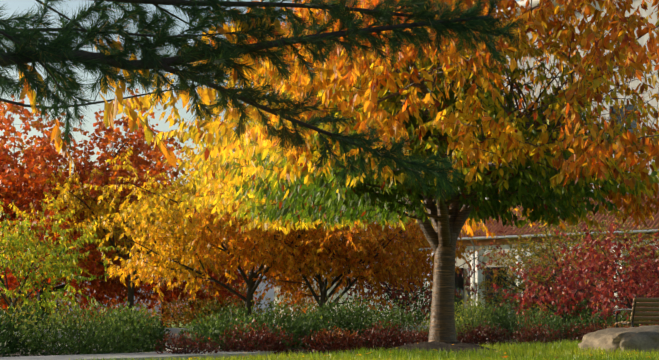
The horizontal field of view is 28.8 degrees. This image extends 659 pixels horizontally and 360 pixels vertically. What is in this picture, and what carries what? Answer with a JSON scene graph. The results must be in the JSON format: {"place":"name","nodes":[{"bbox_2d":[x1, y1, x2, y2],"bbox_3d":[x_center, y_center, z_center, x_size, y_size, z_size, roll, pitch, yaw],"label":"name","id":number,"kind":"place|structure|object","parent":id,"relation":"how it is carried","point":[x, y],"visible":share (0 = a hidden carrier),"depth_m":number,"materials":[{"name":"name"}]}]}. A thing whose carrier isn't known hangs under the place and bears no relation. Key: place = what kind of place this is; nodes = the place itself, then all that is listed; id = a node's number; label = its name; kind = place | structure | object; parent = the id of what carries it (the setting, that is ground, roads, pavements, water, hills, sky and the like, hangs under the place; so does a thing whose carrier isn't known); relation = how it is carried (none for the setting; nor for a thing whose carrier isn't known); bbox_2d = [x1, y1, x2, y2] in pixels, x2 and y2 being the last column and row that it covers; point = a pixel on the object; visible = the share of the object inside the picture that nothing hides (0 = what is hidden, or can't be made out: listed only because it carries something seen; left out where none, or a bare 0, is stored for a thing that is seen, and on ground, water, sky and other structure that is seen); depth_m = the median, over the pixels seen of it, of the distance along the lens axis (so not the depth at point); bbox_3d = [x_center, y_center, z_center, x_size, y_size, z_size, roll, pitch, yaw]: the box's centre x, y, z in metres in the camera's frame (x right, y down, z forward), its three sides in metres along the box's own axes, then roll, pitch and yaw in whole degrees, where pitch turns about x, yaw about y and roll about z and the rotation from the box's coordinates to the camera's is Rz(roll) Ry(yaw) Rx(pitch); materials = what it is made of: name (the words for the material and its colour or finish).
{"place":"outdoors","nodes":[
{"label":"outdoors","id":0,"kind":"place"},
{"bbox_2d":[0,87,259,329],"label":"maple tree","id":1,"kind":"object","parent":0,"point":[47,187],"depth_m":46.47,"materials":[{"name":"red plant"}]},
{"bbox_2d":[0,344,270,359],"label":"path","id":2,"kind":"structure","parent":0,"point":[106,356],"depth_m":15.65,"materials":[{"name":"concrete"}]},
{"bbox_2d":[1,0,279,169],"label":"cherry","id":3,"kind":"object","parent":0,"point":[170,157],"depth_m":8.72,"materials":[{"name":"yellow plant"}]},
{"bbox_2d":[19,17,279,175],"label":"leaves","id":4,"kind":"object","parent":3,"relation":"attached to","point":[207,95],"visible":0.46,"depth_m":8.80,"materials":[{"name":"yellow plant"}]},
{"bbox_2d":[14,212,273,316],"bbox_3d":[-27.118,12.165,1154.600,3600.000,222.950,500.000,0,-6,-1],"label":"distant hills","id":5,"kind":"structure","parent":0,"point":[270,294],"depth_m":922.54,"materials":[{"name":"grey"}]},
{"bbox_2d":[0,142,412,321],"bbox_3d":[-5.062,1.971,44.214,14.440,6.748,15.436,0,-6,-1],"label":"cherry trees","id":6,"kind":"object","parent":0,"point":[167,219],"depth_m":39.67,"materials":[{"name":"yellow plant"}]},
{"bbox_2d":[0,0,520,194],"label":"sky","id":7,"kind":"structure","parent":0,"point":[13,5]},
{"bbox_2d":[0,0,526,204],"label":"pine bough","id":8,"kind":"object","parent":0,"point":[194,14],"depth_m":8.11,"materials":[{"name":"green plant"}]},
{"bbox_2d":[0,336,576,359],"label":"planting bed","id":9,"kind":"object","parent":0,"point":[303,351],"depth_m":19.65,"materials":[{"name":"brown soil"}]},
{"bbox_2d":[0,197,119,329],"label":"young tree","id":10,"kind":"object","parent":9,"relation":"on","point":[50,256],"depth_m":26.66,"materials":[{"name":"green plant"}]},
{"bbox_2d":[84,351,283,359],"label":"path edge","id":11,"kind":"object","parent":9,"relation":"on","point":[226,355],"visible":0.17,"depth_m":15.84,"materials":[{"name":"concrete"}]},
{"bbox_2d":[14,324,591,343],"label":"seat wall","id":12,"kind":"structure","parent":9,"relation":"on","point":[175,330],"depth_m":25.19,"materials":[{"name":"concrete"}]},
{"bbox_2d":[0,291,656,356],"bbox_3d":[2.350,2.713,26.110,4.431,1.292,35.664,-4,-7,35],"label":"green shrubs","id":13,"kind":"object","parent":9,"relation":"on","point":[154,329],"depth_m":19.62,"materials":[{"name":"green plant"}]},
{"bbox_2d":[15,317,631,359],"bbox_3d":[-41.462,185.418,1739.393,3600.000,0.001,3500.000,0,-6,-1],"label":"lawn","id":14,"kind":"structure","parent":0,"point":[172,325],"depth_m":67.83,"materials":[{"name":"green plant"}]},
{"bbox_2d":[3,126,267,326],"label":"maple trees","id":15,"kind":"object","parent":14,"relation":"on","point":[21,151],"depth_m":64.01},
{"bbox_2d":[1,122,279,320],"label":"maple leaves","id":16,"kind":"object","parent":15,"relation":"attached to","point":[115,303],"depth_m":64.80,"materials":[{"name":"plant"}]},
{"bbox_2d":[0,265,331,327],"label":"bushes","id":17,"kind":"object","parent":14,"relation":"on","point":[196,310],"depth_m":55.79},
{"bbox_2d":[187,181,493,316],"bbox_3d":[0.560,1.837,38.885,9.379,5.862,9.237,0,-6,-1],"label":"tree foliage","id":18,"kind":"object","parent":14,"relation":"on","point":[387,273],"depth_m":38.29,"materials":[{"name":"orange plant"}]},
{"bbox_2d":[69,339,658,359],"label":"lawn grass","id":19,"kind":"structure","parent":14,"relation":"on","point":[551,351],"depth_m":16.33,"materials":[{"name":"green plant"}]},
{"bbox_2d":[189,344,655,359],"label":"fallen leaves","id":20,"kind":"object","parent":14,"relation":"on","point":[487,357],"visible":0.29,"depth_m":16.32,"materials":[{"name":"orange plant"}]},
{"bbox_2d":[383,341,502,353],"bbox_3d":[1.662,2.497,19.282,2.200,0.215,2.296,0,-6,-1],"label":"mulch ring","id":21,"kind":"object","parent":14,"relation":"on","point":[457,346],"visible":0.54,"depth_m":18.68,"materials":[{"name":"brown soil"}]},
{"bbox_2d":[375,273,542,323],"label":"evergreen shrub leaves","id":22,"kind":"object","parent":14,"relation":"on","point":[454,303],"visible":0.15,"depth_m":60.19,"materials":[{"name":"green plant"}]},
{"bbox_2d":[372,251,551,324],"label":"evergreen shrubs","id":23,"kind":"object","parent":14,"relation":"on","point":[422,298],"depth_m":60.40,"materials":[{"name":"green plant"}]},
{"bbox_2d":[578,325,658,354],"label":"boulder","id":24,"kind":"object","parent":14,"relation":"on","point":[645,338],"visible":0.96,"depth_m":18.38,"materials":[{"name":"stone"}]},
{"bbox_2d":[613,296,636,327],"bbox_3d":[6.432,2.737,24.955,1.718,0.932,0.721,3,-7,-25],"label":"bench frame","id":25,"kind":"object","parent":14,"relation":"on","point":[632,321],"visible":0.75,"depth_m":24.58,"materials":[{"name":"grey metal"}]},
{"bbox_2d":[615,298,658,323],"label":"bench slats","id":26,"kind":"object","parent":25,"relation":"attached to","point":[645,304],"visible":0.96,"depth_m":24.49,"materials":[{"name":"brown wood"}]},
{"bbox_2d":[122,0,658,342],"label":"cherry tree","id":27,"kind":"object","parent":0,"point":[629,160],"depth_m":16.93,"materials":[{"name":"orange plant"}]},
{"bbox_2d":[117,0,658,237],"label":"cherry tree leaves","id":28,"kind":"object","parent":27,"relation":"attached to","point":[239,184],"visible":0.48,"depth_m":17.12,"materials":[{"name":"orange plant"}]},
{"bbox_2d":[155,318,657,355],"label":"barberry shrubs","id":29,"kind":"object","parent":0,"point":[332,348],"depth_m":19.13,"materials":[{"name":"red plant"}]},
{"bbox_2d":[274,0,658,325],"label":"building walls","id":30,"kind":"structure","parent":0,"point":[634,83],"depth_m":70.75,"materials":[{"name":"white paint"}]},
{"bbox_2d":[495,0,557,19],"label":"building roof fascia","id":31,"kind":"structure","parent":30,"relation":"attached to","point":[534,3],"depth_m":71.93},
{"bbox_2d":[426,263,658,320],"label":"arcade doors","id":32,"kind":"structure","parent":30,"relation":"attached to","point":[459,280],"depth_m":72.47,"materials":[{"name":"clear glass"}]},
{"bbox_2d":[611,104,636,126],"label":"building window frames","id":33,"kind":"structure","parent":30,"relation":"attached to","point":[624,109],"depth_m":68.71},
{"bbox_2d":[332,218,658,326],"bbox_3d":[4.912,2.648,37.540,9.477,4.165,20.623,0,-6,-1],"label":"dogwood trees","id":34,"kind":"object","parent":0,"point":[619,288],"depth_m":30.66,"materials":[{"name":"red plant"}]},
{"bbox_2d":[390,239,658,323],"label":"arcade wall","id":35,"kind":"structure","parent":0,"point":[479,272],"depth_m":68.74,"materials":[{"name":"white paint"}]},
{"bbox_2d":[420,228,658,238],"bbox_3d":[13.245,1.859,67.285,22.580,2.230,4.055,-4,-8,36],"label":"gutter","id":36,"kind":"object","parent":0,"point":[541,233],"depth_m":66.91,"materials":[{"name":"white metal"}]},
{"bbox_2d":[395,193,658,238],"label":"arcade roof tiles","id":37,"kind":"object","parent":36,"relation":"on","point":[598,217],"visible":0.17,"depth_m":66.78,"materials":[{"name":"brown tile"}]},
{"bbox_2d":[426,232,658,246],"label":"arcade fascia","id":38,"kind":"structure","parent":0,"point":[488,242],"depth_m":67.35,"materials":[{"name":"white paint"}]},
{"bbox_2d":[458,191,658,315],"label":"trim","id":39,"kind":"structure","parent":38,"relation":"attached to","point":[524,236],"depth_m":67.19,"materials":[{"name":"white paint"}]},
{"bbox_2d":[463,204,658,313],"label":"crabapple tree","id":40,"kind":"object","parent":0,"point":[530,249],"depth_m":44.56,"materials":[{"name":"red plant"}]},
{"bbox_2d":[560,105,637,152],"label":"window","id":41,"kind":"structure","parent":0,"point":[633,121],"depth_m":68.72,"materials":[{"name":"glass"}]}
]}

